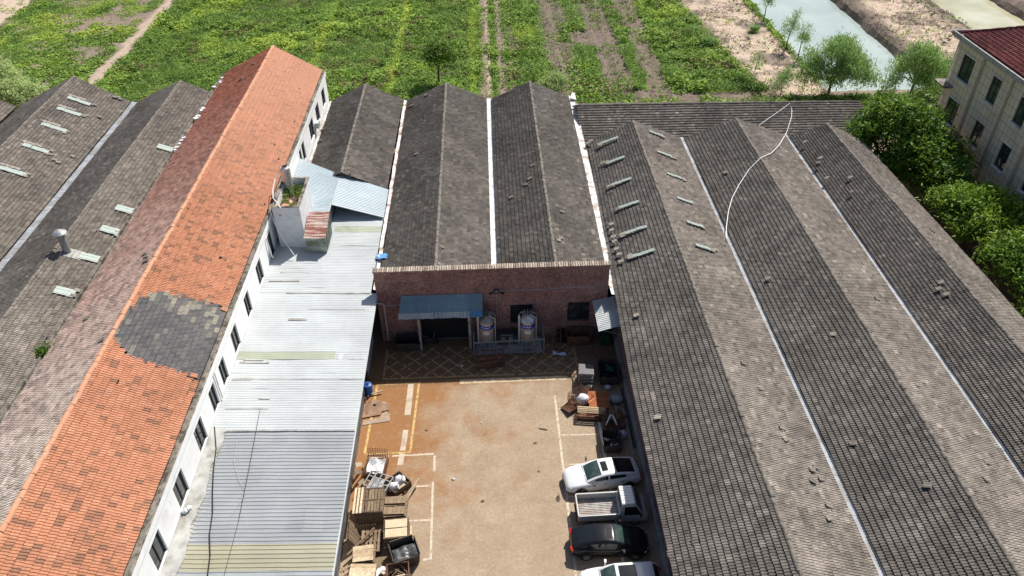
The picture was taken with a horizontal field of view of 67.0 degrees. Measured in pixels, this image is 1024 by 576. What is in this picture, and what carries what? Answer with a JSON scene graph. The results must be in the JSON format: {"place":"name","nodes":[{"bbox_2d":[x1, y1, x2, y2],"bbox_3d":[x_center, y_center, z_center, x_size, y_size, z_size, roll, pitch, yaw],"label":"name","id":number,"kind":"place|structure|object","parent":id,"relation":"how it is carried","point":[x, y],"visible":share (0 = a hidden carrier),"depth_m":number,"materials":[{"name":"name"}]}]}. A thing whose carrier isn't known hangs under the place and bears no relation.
{"place":"outdoors","nodes":[
{"label":"outdoors","id":0,"kind":"place"},
{"bbox_2d":[339,333,663,575],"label":"yard pavement","id":1,"kind":"structure","parent":0,"point":[499,508],"depth_m":50.31,"materials":[{"name":"concrete"}]},
{"bbox_2d":[346,520,359,545],"bbox_3d":[-9.225,14.374,45.038,0.142,1.262,1.300,-21,37,9],"label":"wooden pallet","id":2,"kind":"object","parent":1,"relation":"on","point":[353,533],"visible":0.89,"depth_m":44.97,"materials":[{"name":"brown wood"}]},
{"bbox_2d":[363,382,372,395],"bbox_3d":[-10.145,7.089,54.535,0.640,0.990,0.630,-2,38,-1],"label":"blue drum","id":3,"kind":"object","parent":1,"relation":"on","point":[368,388],"visible":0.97,"depth_m":54.28,"materials":[{"name":"plastic"}]},
{"bbox_2d":[355,487,385,524],"bbox_3d":[-8.499,13.126,46.572,1.650,1.221,1.805,-3,38,-3],"label":"wooden crate","id":4,"kind":"object","parent":1,"relation":"on","point":[374,496],"visible":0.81,"depth_m":46.05,"materials":[{"name":"brown wood"}]},
{"bbox_2d":[352,487,363,513],"bbox_3d":[-9.173,12.657,46.109,0.567,0.054,1.852,-2,38,-1],"label":"pale board","id":5,"kind":"object","parent":4,"relation":"on","point":[357,504],"visible":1,"depth_m":46.08,"materials":[{"name":"brown wood"}]},
{"bbox_2d":[363,531,382,553],"bbox_3d":[-8.156,14.847,45.075,1.200,0.139,1.458,-1,38,-1],"label":"wooden pallet","id":6,"kind":"object","parent":1,"relation":"on","point":[381,542],"visible":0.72,"depth_m":45.17,"materials":[{"name":"brown wood"}]},
{"bbox_2d":[361,529,381,551],"bbox_3d":[-8.207,14.730,44.981,1.200,0.139,1.456,-3,38,-2],"label":"wooden pallet","id":7,"kind":"object","parent":6,"relation":"on","point":[370,541],"visible":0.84,"depth_m":45.00,"materials":[{"name":"brown wood"}]},
{"bbox_2d":[362,399,389,417],"bbox_3d":[-9.488,8.344,53.598,2.023,0.030,1.768,-2,38,-1],"label":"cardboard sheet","id":8,"kind":"object","parent":1,"relation":"on","point":[370,409],"visible":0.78,"depth_m":53.58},
{"bbox_2d":[362,412,389,424],"bbox_3d":[-9.333,8.904,52.954,1.954,0.030,0.942,-7,38,-8],"label":"steel plate","id":9,"kind":"object","parent":1,"relation":"on","point":[385,417],"visible":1,"depth_m":52.77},
{"bbox_2d":[363,470,393,496],"bbox_3d":[-8.267,12.219,48.095,1.560,0.775,1.143,12,40,16],"label":"grid frame","id":10,"kind":"object","parent":1,"relation":"on","point":[376,482],"visible":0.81,"depth_m":48.09,"materials":[{"name":"metal"}]},
{"bbox_2d":[363,448,388,478],"bbox_3d":[-8.624,11.137,49.022,1.270,1.350,1.385,2,38,4],"label":"basket","id":11,"kind":"object","parent":10,"relation":"on","point":[366,474],"visible":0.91,"depth_m":49.16,"materials":[{"name":"metal"}]},
{"bbox_2d":[366,458,385,473],"bbox_3d":[-8.625,11.293,49.102,1.100,0.312,1.050,2,38,4],"label":"white sheet","id":12,"kind":"object","parent":11,"relation":"in","point":[375,464],"visible":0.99,"depth_m":49.16,"materials":[{"name":"plastic"}]},
{"bbox_2d":[375,548,393,568],"bbox_3d":[-7.364,15.562,44.339,1.100,0.030,1.300,-9,39,-10],"label":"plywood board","id":13,"kind":"object","parent":1,"relation":"on","point":[384,558],"visible":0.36,"depth_m":44.32,"materials":[{"name":"brown wood"}]},
{"bbox_2d":[364,382,419,454],"bbox_3d":[-8.149,8.825,53.071,3.355,0.001,6.582,-2,38,-1],"label":"yard marking","id":14,"kind":"object","parent":1,"relation":"on","point":[413,425],"visible":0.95,"depth_m":52.49,"materials":[{"name":"yellow paint"}]},
{"bbox_2d":[383,498,406,518],"bbox_3d":[-7.034,13.241,46.570,1.376,0.143,1.500,-3,38,-2],"label":"wooden pallet","id":15,"kind":"object","parent":1,"relation":"on","point":[396,509],"visible":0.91,"depth_m":46.01,"materials":[{"name":"brown wood"}]},
{"bbox_2d":[383,495,406,518],"bbox_3d":[-7.015,13.139,46.466,1.364,0.142,1.500,-3,38,-3],"label":"wooden pallet","id":16,"kind":"object","parent":15,"relation":"on","point":[395,505],"visible":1,"depth_m":46.40,"materials":[{"name":"brown wood"}]},
{"bbox_2d":[383,506,404,514],"bbox_3d":[-7.011,13.263,46.080,1.240,0.060,0.500,-2,38,-1],"label":"board stack","id":17,"kind":"object","parent":16,"relation":"on","point":[392,510],"visible":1,"depth_m":46.05,"materials":[{"name":"brown wood"}]},
{"bbox_2d":[385,496,405,503],"bbox_3d":[-7.041,12.796,46.679,1.240,0.060,0.500,-2,38,-1],"label":"board stack","id":18,"kind":"object","parent":16,"relation":"on","point":[396,500],"visible":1,"depth_m":46.62,"materials":[{"name":"brown wood"}]},
{"bbox_2d":[383,517,409,547],"bbox_3d":[-6.726,14.308,45.234,1.450,0.965,1.330,-4,38,-4],"label":"wooden crate","id":19,"kind":"object","parent":1,"relation":"on","point":[397,531],"visible":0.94,"depth_m":44.91,"materials":[{"name":"brown wood"}]},
{"bbox_2d":[384,470,411,495],"bbox_3d":[-7.117,12.242,48.172,1.180,0.620,1.280,31,48,34],"label":"wooden crate","id":20,"kind":"object","parent":1,"relation":"on","point":[402,489],"visible":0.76,"depth_m":47.99,"materials":[{"name":"brown wood"}]},
{"bbox_2d":[386,561,409,575],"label":"wire cage","id":21,"kind":"object","parent":1,"relation":"on","point":[387,568],"visible":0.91,"depth_m":43.27,"materials":[{"name":"metal"}]},
{"bbox_2d":[388,534,419,569],"bbox_3d":[-6.122,15.086,44.095,1.580,1.125,1.480,-14,40,-16],"label":"covered bin","id":22,"kind":"object","parent":1,"relation":"on","point":[404,549],"visible":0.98,"depth_m":43.89,"materials":[{"name":"metal"}]},
{"bbox_2d":[397,384,413,464],"bbox_3d":[-7.197,9.108,52.696,0.451,0.001,7.438,-1,38,0],"label":"patched strip","id":23,"kind":"object","parent":1,"relation":"on","point":[407,412],"visible":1,"depth_m":53.22,"materials":[{"name":"concrete"}]},
{"bbox_2d":[394,334,420,351],"bbox_3d":[-7.833,4.169,58.339,1.980,0.875,1.130,-2,38,-1],"label":"scrap bin","id":24,"kind":"object","parent":1,"relation":"on","point":[406,342],"visible":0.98,"depth_m":58.38,"materials":[{"name":"metal"}]},
{"bbox_2d":[383,343,577,379],"bbox_3d":[-2.314,5.403,57.367,14.220,0.004,3.256,-2,38,-1],"label":"hatch marking","id":25,"kind":"object","parent":1,"relation":"on","point":[471,375],"visible":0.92,"depth_m":56.94,"materials":[{"name":"white paint"}]},
{"bbox_2d":[367,395,597,575],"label":"parking marking","id":26,"kind":"object","parent":1,"relation":"on","point":[566,493],"visible":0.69,"depth_m":48.42,"materials":[{"name":"white paint"}]},
{"bbox_2d":[475,349,504,369],"bbox_3d":[-1.608,5.222,56.783,2.055,1.002,0.805,-6,35,-7],"label":"wire cage","id":27,"kind":"object","parent":1,"relation":"on","point":[488,363],"visible":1,"depth_m":56.81,"materials":[{"name":"metal"}]},
{"bbox_2d":[476,336,540,353],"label":"tank plinth","id":28,"kind":"structure","parent":1,"relation":"on","point":[517,346],"depth_m":58.36,"materials":[{"name":"grey concrete"}]},
{"bbox_2d":[477,310,496,350],"bbox_3d":[-1.885,3.172,57.639,1.414,3.188,1.368,-2,38,-1],"label":"filter tank","id":29,"kind":"object","parent":28,"relation":"on","point":[485,325],"visible":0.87,"depth_m":57.11,"materials":[{"name":"beige metal"}]},
{"bbox_2d":[497,330,517,344],"bbox_3d":[-0.372,3.731,58.608,1.550,0.885,0.730,-2,38,-1],"label":"control cabinet","id":30,"kind":"object","parent":28,"relation":"on","point":[502,335],"visible":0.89,"depth_m":58.33,"materials":[{"name":"metal"}]},
{"bbox_2d":[518,309,536,349],"bbox_3d":[1.164,3.104,57.676,1.414,3.188,1.368,-2,38,-1],"label":"filter tank","id":31,"kind":"object","parent":28,"relation":"on","point":[526,326],"visible":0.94,"depth_m":57.12,"materials":[{"name":"beige metal"}]},
{"bbox_2d":[473,321,544,356],"bbox_3d":[-0.251,3.848,58.118,5.280,1.500,2.125,-2,38,-1],"label":"railing","id":32,"kind":"object","parent":1,"relation":"on","point":[509,341],"visible":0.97,"depth_m":57.37,"materials":[{"name":"grey paint"}]},
{"bbox_2d":[460,376,566,383],"bbox_3d":[0.085,6.613,55.780,7.701,0.001,0.420,-2,38,-2],"label":"patched strip","id":33,"kind":"object","parent":1,"relation":"on","point":[517,379],"visible":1,"depth_m":55.77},
{"bbox_2d":[552,314,566,352],"bbox_3d":[3.511,3.439,57.930,1.046,2.325,1.892,-2,38,-1],"label":"hand truck","id":34,"kind":"object","parent":1,"relation":"on","point":[560,335],"visible":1,"depth_m":58.04,"materials":[{"name":"metal"}]},
{"bbox_2d":[560,400,580,412],"bbox_3d":[4.051,8.176,53.367,1.100,0.279,0.928,-26,44,-29],"label":"sheet","id":35,"kind":"object","parent":1,"relation":"on","point":[569,407],"visible":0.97,"depth_m":53.34,"materials":[{"name":"wood"}]},
{"bbox_2d":[565,326,591,344],"bbox_3d":[5.003,3.673,58.724,1.930,0.925,1.180,-2,38,-1],"label":"scrap bin","id":36,"kind":"object","parent":1,"relation":"on","point":[578,335],"visible":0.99,"depth_m":58.74,"materials":[{"name":"metal"}]},
{"bbox_2d":[567,385,593,409],"bbox_3d":[4.772,7.655,53.670,1.270,0.860,1.356,-26,44,-29],"label":"bin","id":37,"kind":"object","parent":1,"relation":"on","point":[573,397],"visible":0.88,"depth_m":53.85,"materials":[{"name":"metal"}]},
{"bbox_2d":[578,364,593,385],"bbox_3d":[5.271,6.210,55.260,1.055,1.175,1.055,2,38,3],"label":"cage tank","id":38,"kind":"object","parent":1,"relation":"on","point":[586,371],"visible":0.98,"depth_m":54.93,"materials":[{"name":"metal"}]},
{"bbox_2d":[577,406,602,421],"bbox_3d":[5.313,8.580,52.667,1.755,0.622,0.805,3,38,5],"label":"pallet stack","id":39,"kind":"object","parent":1,"relation":"on","point":[589,417],"visible":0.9,"depth_m":52.52,"materials":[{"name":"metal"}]},
{"bbox_2d":[577,406,605,413],"bbox_3d":[5.389,8.277,52.422,1.908,0.030,0.594,3,38,5],"label":"plank","id":40,"kind":"object","parent":39,"relation":"on","point":[593,411],"visible":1,"depth_m":52.39,"materials":[{"name":"brown wood"}]},
{"bbox_2d":[588,391,608,412],"bbox_3d":[5.967,7.896,53.500,1.427,0.625,1.585,1,38,2],"label":"plate box","id":41,"kind":"object","parent":1,"relation":"on","point":[599,399],"visible":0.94,"depth_m":53.23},
{"bbox_2d":[562,457,641,493],"bbox_3d":[5.605,11.548,48.209,4.841,1.407,2.286,-7,38,-8],"label":"parked car","id":42,"kind":"object","parent":1,"relation":"on","point":[601,473],"visible":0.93,"depth_m":47.71,"materials":[{"name":"white paint"}]},
{"bbox_2d":[599,329,609,345],"bbox_3d":[7.012,3.739,58.496,0.700,1.060,0.800,-2,38,-1],"label":"green bin","id":43,"kind":"object","parent":1,"relation":"on","point":[604,338],"visible":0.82,"depth_m":58.23,"materials":[{"name":"plastic"}]},
{"bbox_2d":[597,359,619,384],"bbox_3d":[6.910,6.091,55.630,1.480,0.875,1.930,0,38,0],"label":"scrap bin","id":44,"kind":"object","parent":1,"relation":"on","point":[608,371],"visible":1,"depth_m":55.51,"materials":[{"name":"metal"}]},
{"bbox_2d":[569,519,648,560],"bbox_3d":[5.564,14.441,44.433,4.545,1.485,2.246,-1,38,0],"label":"parked car","id":45,"kind":"object","parent":1,"relation":"on","point":[587,542],"visible":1,"depth_m":43.94,"materials":[{"name":"black paint"}]},
{"bbox_2d":[574,485,647,524],"bbox_3d":[5.908,12.926,46.022,4.265,1.922,1.940,-3,38,-2],"label":"pickup truck","id":46,"kind":"object","parent":1,"relation":"on","point":[625,503],"visible":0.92,"depth_m":45.86,"materials":[{"name":"silver metal"}]},
{"bbox_2d":[598,422,624,562],"bbox_3d":[6.210,13.682,46.601,0.200,0.001,16.200,-2,38,-1],"label":"parking marking","id":47,"kind":"object","parent":1,"relation":"on","point":[610,489],"depth_m":50.41,"materials":[{"name":"white paint"}]},
{"bbox_2d":[602,412,621,430],"bbox_3d":[6.716,8.993,51.920,1.170,0.860,1.074,-1,38,-1],"label":"bin","id":48,"kind":"object","parent":1,"relation":"on","point":[609,423],"visible":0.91,"depth_m":51.92,"materials":[{"name":"metal"}]},
{"bbox_2d":[601,429,622,452],"bbox_3d":[6.514,10.060,50.583,1.330,0.825,1.480,-1,38,-1],"label":"scrap bin","id":49,"kind":"object","parent":1,"relation":"on","point":[612,442],"visible":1,"depth_m":50.81,"materials":[{"name":"metal"}]},
{"bbox_2d":[579,559,661,575],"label":"parked car","id":50,"kind":"object","parent":1,"relation":"on","point":[646,568],"visible":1,"depth_m":42.11,"materials":[{"name":"white paint"}]},
{"bbox_3d":[-8.417,15.390,44.216,1.254,0.143,1.100,-4,38,-4],"label":"wooden pallet","id":51,"kind":"object","parent":1,"relation":"on","visible":0},
{"bbox_2d":[353,546,374,563],"bbox_3d":[-8.418,15.253,44.071,1.210,0.138,1.050,-4,38,-4],"label":"wooden pallet","id":52,"kind":"object","parent":51,"relation":"on","point":[368,561],"visible":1,"depth_m":43.70,"materials":[{"name":"brown wood"}]},
{"bbox_2d":[352,544,372,562],"bbox_3d":[-8.471,15.117,44.002,1.166,0.138,1.002,-5,38,-6],"label":"wooden pallet","id":53,"kind":"object","parent":52,"relation":"on","point":[363,553],"visible":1,"depth_m":43.94,"materials":[{"name":"brown wood"}]},
{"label":"wooden pallet","id":54,"kind":"object","parent":1,"relation":"on","visible":0},
{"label":"wooden pallet","id":55,"kind":"object","parent":54,"relation":"on","visible":0},
{"bbox_2d":[349,564,376,575],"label":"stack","id":56,"kind":"object","parent":55,"relation":"on","point":[362,569],"visible":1,"depth_m":43.02,"materials":[{"name":"brown wood"}]},
{"bbox_2d":[0,0,1023,575],"bbox_3d":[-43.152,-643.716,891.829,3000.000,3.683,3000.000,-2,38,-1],"label":"ground","id":57,"kind":"structure","parent":0,"point":[854,10],"depth_m":108.07,"materials":[{"name":"plant"}]},
{"bbox_2d":[0,101,16,123],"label":"tiled hall","id":58,"kind":"structure","parent":57,"relation":"on","point":[6,110],"depth_m":81.08,"materials":[{"name":"grey tile"}]},
{"bbox_2d":[0,53,28,100],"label":"willow tree","id":59,"kind":"object","parent":57,"relation":"on","point":[7,71],"visible":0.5,"depth_m":90.31,"materials":[{"name":"green plant"}]},
{"bbox_2d":[0,73,50,108],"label":"willow tree","id":60,"kind":"object","parent":57,"relation":"on","point":[18,92],"visible":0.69,"depth_m":88.05,"materials":[{"name":"green plant"}]},
{"bbox_2d":[0,75,136,270],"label":"tiled hall","id":61,"kind":"structure","parent":57,"relation":"on","point":[51,138],"depth_m":72.22,"materials":[{"name":"grey tile"}]},
{"bbox_2d":[0,80,209,415],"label":"tiled hall","id":62,"kind":"structure","parent":57,"relation":"on","point":[48,270],"depth_m":61.23,"materials":[{"name":"grey tile"}]},
{"bbox_2d":[0,45,328,575],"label":"white building","id":63,"kind":"structure","parent":57,"relation":"on","point":[108,416],"depth_m":45.52,"materials":[{"name":"orange ceramic"}]},
{"bbox_2d":[31,341,53,358],"bbox_3d":[-28.379,4.965,47.822,1.592,4.163,1.193,-29,46,-32],"label":"willow shrub","id":64,"kind":"object","parent":63,"relation":"on","point":[41,350],"visible":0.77,"depth_m":46.63,"materials":[{"name":"green plant"}]},
{"bbox_2d":[149,531,165,570],"bbox_3d":[-17.478,12.923,37.991,0.070,1.764,1.364,-2,38,-1],"label":"window","id":65,"kind":"structure","parent":63,"relation":"in","point":[157,551],"depth_m":38.18,"materials":[{"name":"grey glass"}]},
{"bbox_2d":[173,471,187,506],"bbox_3d":[-17.626,10.636,40.928,0.070,1.764,1.414,-2,38,-1],"label":"window","id":66,"kind":"structure","parent":63,"relation":"in","point":[180,488],"depth_m":41.13,"materials":[{"name":"grey glass"}]},
{"bbox_2d":[193,418,205,451],"bbox_3d":[-17.774,8.344,43.873,0.070,1.764,1.344,-2,38,-1],"label":"window","id":67,"kind":"structure","parent":63,"relation":"in","point":[199,433],"depth_m":44.11,"materials":[{"name":"grey glass"}]},
{"bbox_2d":[208,384,218,411],"bbox_3d":[-17.888,6.579,46.140,0.070,1.764,1.094,-2,38,-1],"label":"window","id":68,"kind":"structure","parent":63,"relation":"in","point":[212,395],"depth_m":46.38,"materials":[{"name":"black glass"}]},
{"bbox_2d":[218,359,227,385],"bbox_3d":[-17.977,5.198,47.914,0.070,1.764,1.094,-2,38,-1],"label":"window","id":69,"kind":"structure","parent":63,"relation":"in","point":[222,370],"depth_m":48.15,"materials":[{"name":"black glass"}]},
{"bbox_2d":[230,325,239,352],"bbox_3d":[-18.098,3.326,50.319,0.070,1.764,1.294,-2,38,-1],"label":"window","id":70,"kind":"structure","parent":63,"relation":"in","point":[234,337],"depth_m":50.57,"materials":[{"name":"black glass"}]},
{"bbox_2d":[159,207,383,575],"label":"metal shed","id":71,"kind":"structure","parent":57,"relation":"on","point":[301,369],"depth_m":46.08,"materials":[{"name":"metal"}]},
{"bbox_2d":[207,426,216,575],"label":"black cable","id":72,"kind":"object","parent":71,"relation":"on","point":[212,503],"visible":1,"depth_m":41.28,"materials":[{"name":"rubber"}]},
{"bbox_2d":[304,211,331,251],"bbox_3d":[-15.087,-4.366,60.239,1.652,1.951,2.961,-2,38,-1],"label":"lean to box","id":73,"kind":"object","parent":71,"relation":"on","point":[318,232],"visible":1,"depth_m":59.66,"materials":[{"name":"metal"}]},
{"bbox_2d":[294,159,388,223],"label":"blue roof shed","id":74,"kind":"structure","parent":71,"relation":"on","point":[330,192],"depth_m":65.46,"materials":[{"name":"metal"}]},
{"bbox_2d":[271,177,313,246],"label":"concrete tower","id":75,"kind":"structure","parent":57,"relation":"on","point":[290,221],"depth_m":59.67,"materials":[{"name":"white paint"}]},
{"bbox_2d":[280,165,293,191],"bbox_3d":[-17.773,-8.671,61.034,0.800,2.120,0.788,-2,38,-1],"label":"water tank","id":76,"kind":"object","parent":75,"relation":"on","point":[286,176],"visible":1,"depth_m":60.67,"materials":[{"name":"silver metal"}]},
{"bbox_2d":[280,183,303,205],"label":"roof weeds","id":77,"kind":"object","parent":75,"relation":"on","point":[295,192],"visible":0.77,"depth_m":60.84,"materials":[{"name":"green plant"}]},
{"bbox_2d":[309,83,406,289],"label":"tiled shed","id":78,"kind":"structure","parent":57,"relation":"on","point":[359,134],"depth_m":73.53,"materials":[{"name":"grey tile"}]},
{"bbox_2d":[411,35,461,82],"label":"tree","id":79,"kind":"object","parent":57,"relation":"on","point":[436,50],"visible":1,"depth_m":93.67,"materials":[{"name":"green plant"}]},
{"bbox_2d":[0,0,972,122],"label":"field weeds","id":80,"kind":"object","parent":57,"relation":"on","point":[248,32],"visible":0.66,"depth_m":107.32,"materials":[{"name":"green plant"}]},
{"bbox_2d":[372,81,614,349],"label":"brick factory","id":81,"kind":"structure","parent":57,"relation":"on","point":[494,207],"depth_m":62.02,"materials":[{"name":"grey tile"}]},
{"bbox_2d":[421,318,468,338],"bbox_3d":[-5.032,2.824,58.657,3.600,2.550,0.030,-2,38,-1],"label":"doorway","id":82,"kind":"structure","parent":81,"relation":"in","point":[444,327],"depth_m":58.79,"materials":[{"name":"black"}]},
{"bbox_2d":[510,304,532,321],"bbox_3d":[0.702,1.836,58.245,1.694,1.794,0.070,-2,38,-1],"label":"window","id":83,"kind":"structure","parent":81,"relation":"in","point":[515,310],"depth_m":58.13,"materials":[{"name":"black glass"}]},
{"bbox_2d":[567,302,589,319],"bbox_3d":[4.998,1.677,58.337,1.694,1.844,0.070,-2,38,-1],"label":"window","id":84,"kind":"structure","parent":81,"relation":"in","point":[575,310],"depth_m":58.40,"materials":[{"name":"black glass"}]},
{"bbox_2d":[531,69,571,92],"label":"willow shrub","id":85,"kind":"object","parent":57,"relation":"on","point":[555,81],"visible":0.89,"depth_m":93.56,"materials":[{"name":"green plant"}]},
{"bbox_2d":[586,120,885,575],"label":"tiled hall","id":86,"kind":"structure","parent":57,"relation":"on","point":[739,469],"depth_m":47.02,"materials":[{"name":"grey tile"}]},
{"bbox_2d":[752,80,771,94],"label":"bush","id":87,"kind":"object","parent":57,"relation":"on","point":[761,87],"visible":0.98,"depth_m":93.49,"materials":[{"name":"green plant"}]},
{"bbox_2d":[770,62,793,96],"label":"willow shrub","id":88,"kind":"object","parent":57,"relation":"on","point":[783,78],"visible":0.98,"depth_m":92.60,"materials":[{"name":"green plant"}]},
{"bbox_2d":[778,7,804,49],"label":"willow tree","id":89,"kind":"object","parent":57,"relation":"on","point":[793,24],"visible":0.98,"depth_m":103.13,"materials":[{"name":"green plant"}]},
{"bbox_2d":[796,19,815,56],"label":"willow tree","id":90,"kind":"object","parent":57,"relation":"on","point":[805,38],"visible":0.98,"depth_m":100.38,"materials":[{"name":"green plant"}]},
{"bbox_2d":[685,0,965,100],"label":"dry brush","id":91,"kind":"object","parent":57,"relation":"on","point":[778,49],"visible":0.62,"depth_m":110.38,"materials":[{"name":"plant"}]},
{"bbox_2d":[792,27,881,92],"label":"willow tree","id":92,"kind":"object","parent":57,"relation":"on","point":[842,52],"visible":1,"depth_m":90.98,"materials":[{"name":"green plant"}]},
{"bbox_2d":[685,118,1023,575],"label":"tiled hall","id":93,"kind":"structure","parent":57,"relation":"on","point":[930,473],"depth_m":47.56,"materials":[{"name":"grey tile"}]},
{"bbox_2d":[726,103,791,238],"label":"white hose","id":94,"kind":"object","parent":93,"relation":"on","point":[755,162],"visible":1,"depth_m":67.43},
{"bbox_2d":[790,123,1023,473],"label":"tiled hall","id":95,"kind":"structure","parent":57,"relation":"on","point":[968,317],"depth_m":55.50,"materials":[{"name":"grey tile"}]},
{"bbox_2d":[839,86,985,205],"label":"broadleaf tree","id":96,"kind":"object","parent":57,"relation":"on","point":[916,129],"visible":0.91,"depth_m":71.22,"materials":[{"name":"green plant"}]},
{"bbox_2d":[875,36,952,94],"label":"willow tree","id":97,"kind":"object","parent":57,"relation":"on","point":[922,55],"visible":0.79,"depth_m":90.92,"materials":[{"name":"green plant"}]},
{"bbox_2d":[915,174,1023,251],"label":"broadleaf tree","id":98,"kind":"object","parent":57,"relation":"on","point":[976,211],"visible":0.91,"depth_m":64.22,"materials":[{"name":"green plant"}]},
{"bbox_2d":[970,222,1023,317],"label":"broadleaf tree","id":99,"kind":"object","parent":57,"relation":"on","point":[1006,257],"visible":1,"depth_m":59.32,"materials":[{"name":"green plant"}]},
{"bbox_2d":[999,194,1023,240],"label":"broadleaf tree","id":100,"kind":"object","parent":57,"relation":"on","point":[1016,215],"visible":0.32,"depth_m":62.91,"materials":[{"name":"green plant"}]},
{"bbox_2d":[571,92,872,155],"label":"tiled building","id":101,"kind":"structure","parent":0,"point":[682,119],"depth_m":78.05,"materials":[{"name":"grey tile"}]},
{"bbox_2d":[751,0,927,91],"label":"pond water","id":102,"kind":"structure","parent":0,"point":[829,18],"depth_m":112.72,"materials":[{"name":"liquid"}]},
{"bbox_2d":[931,0,1023,28],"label":"pond water","id":103,"kind":"structure","parent":0,"point":[981,14],"depth_m":117.14,"materials":[{"name":"liquid"}]},
{"bbox_2d":[934,25,1023,201],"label":"office building","id":104,"kind":"structure","parent":0,"point":[982,85],"depth_m":70.28,"materials":[{"name":"beige tile"}]},
{"bbox_2d":[945,94,960,127],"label":"window","id":105,"kind":"structure","parent":104,"relation":"in","point":[953,103],"depth_m":76.12,"materials":[{"name":"black glass"}]},
{"bbox_2d":[954,52,975,86],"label":"window","id":106,"kind":"structure","parent":104,"relation":"in","point":[968,63],"depth_m":73.65,"materials":[{"name":"black glass"}]},
{"bbox_2d":[965,117,984,149],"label":"window","id":107,"kind":"structure","parent":104,"relation":"in","point":[979,127],"depth_m":72.36,"materials":[{"name":"black glass"}]},
{"bbox_2d":[982,73,1002,107],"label":"window","id":108,"kind":"structure","parent":104,"relation":"in","point":[997,81],"depth_m":69.76,"materials":[{"name":"green glass"}]},
{"bbox_2d":[990,140,1011,173],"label":"window","id":109,"kind":"structure","parent":104,"relation":"in","point":[1005,150],"depth_m":68.90,"materials":[{"name":"black glass"}]},
{"bbox_2d":[1008,94,1023,129],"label":"window","id":110,"kind":"structure","parent":104,"relation":"in","point":[1018,118],"depth_m":66.45,"materials":[{"name":"black glass"}]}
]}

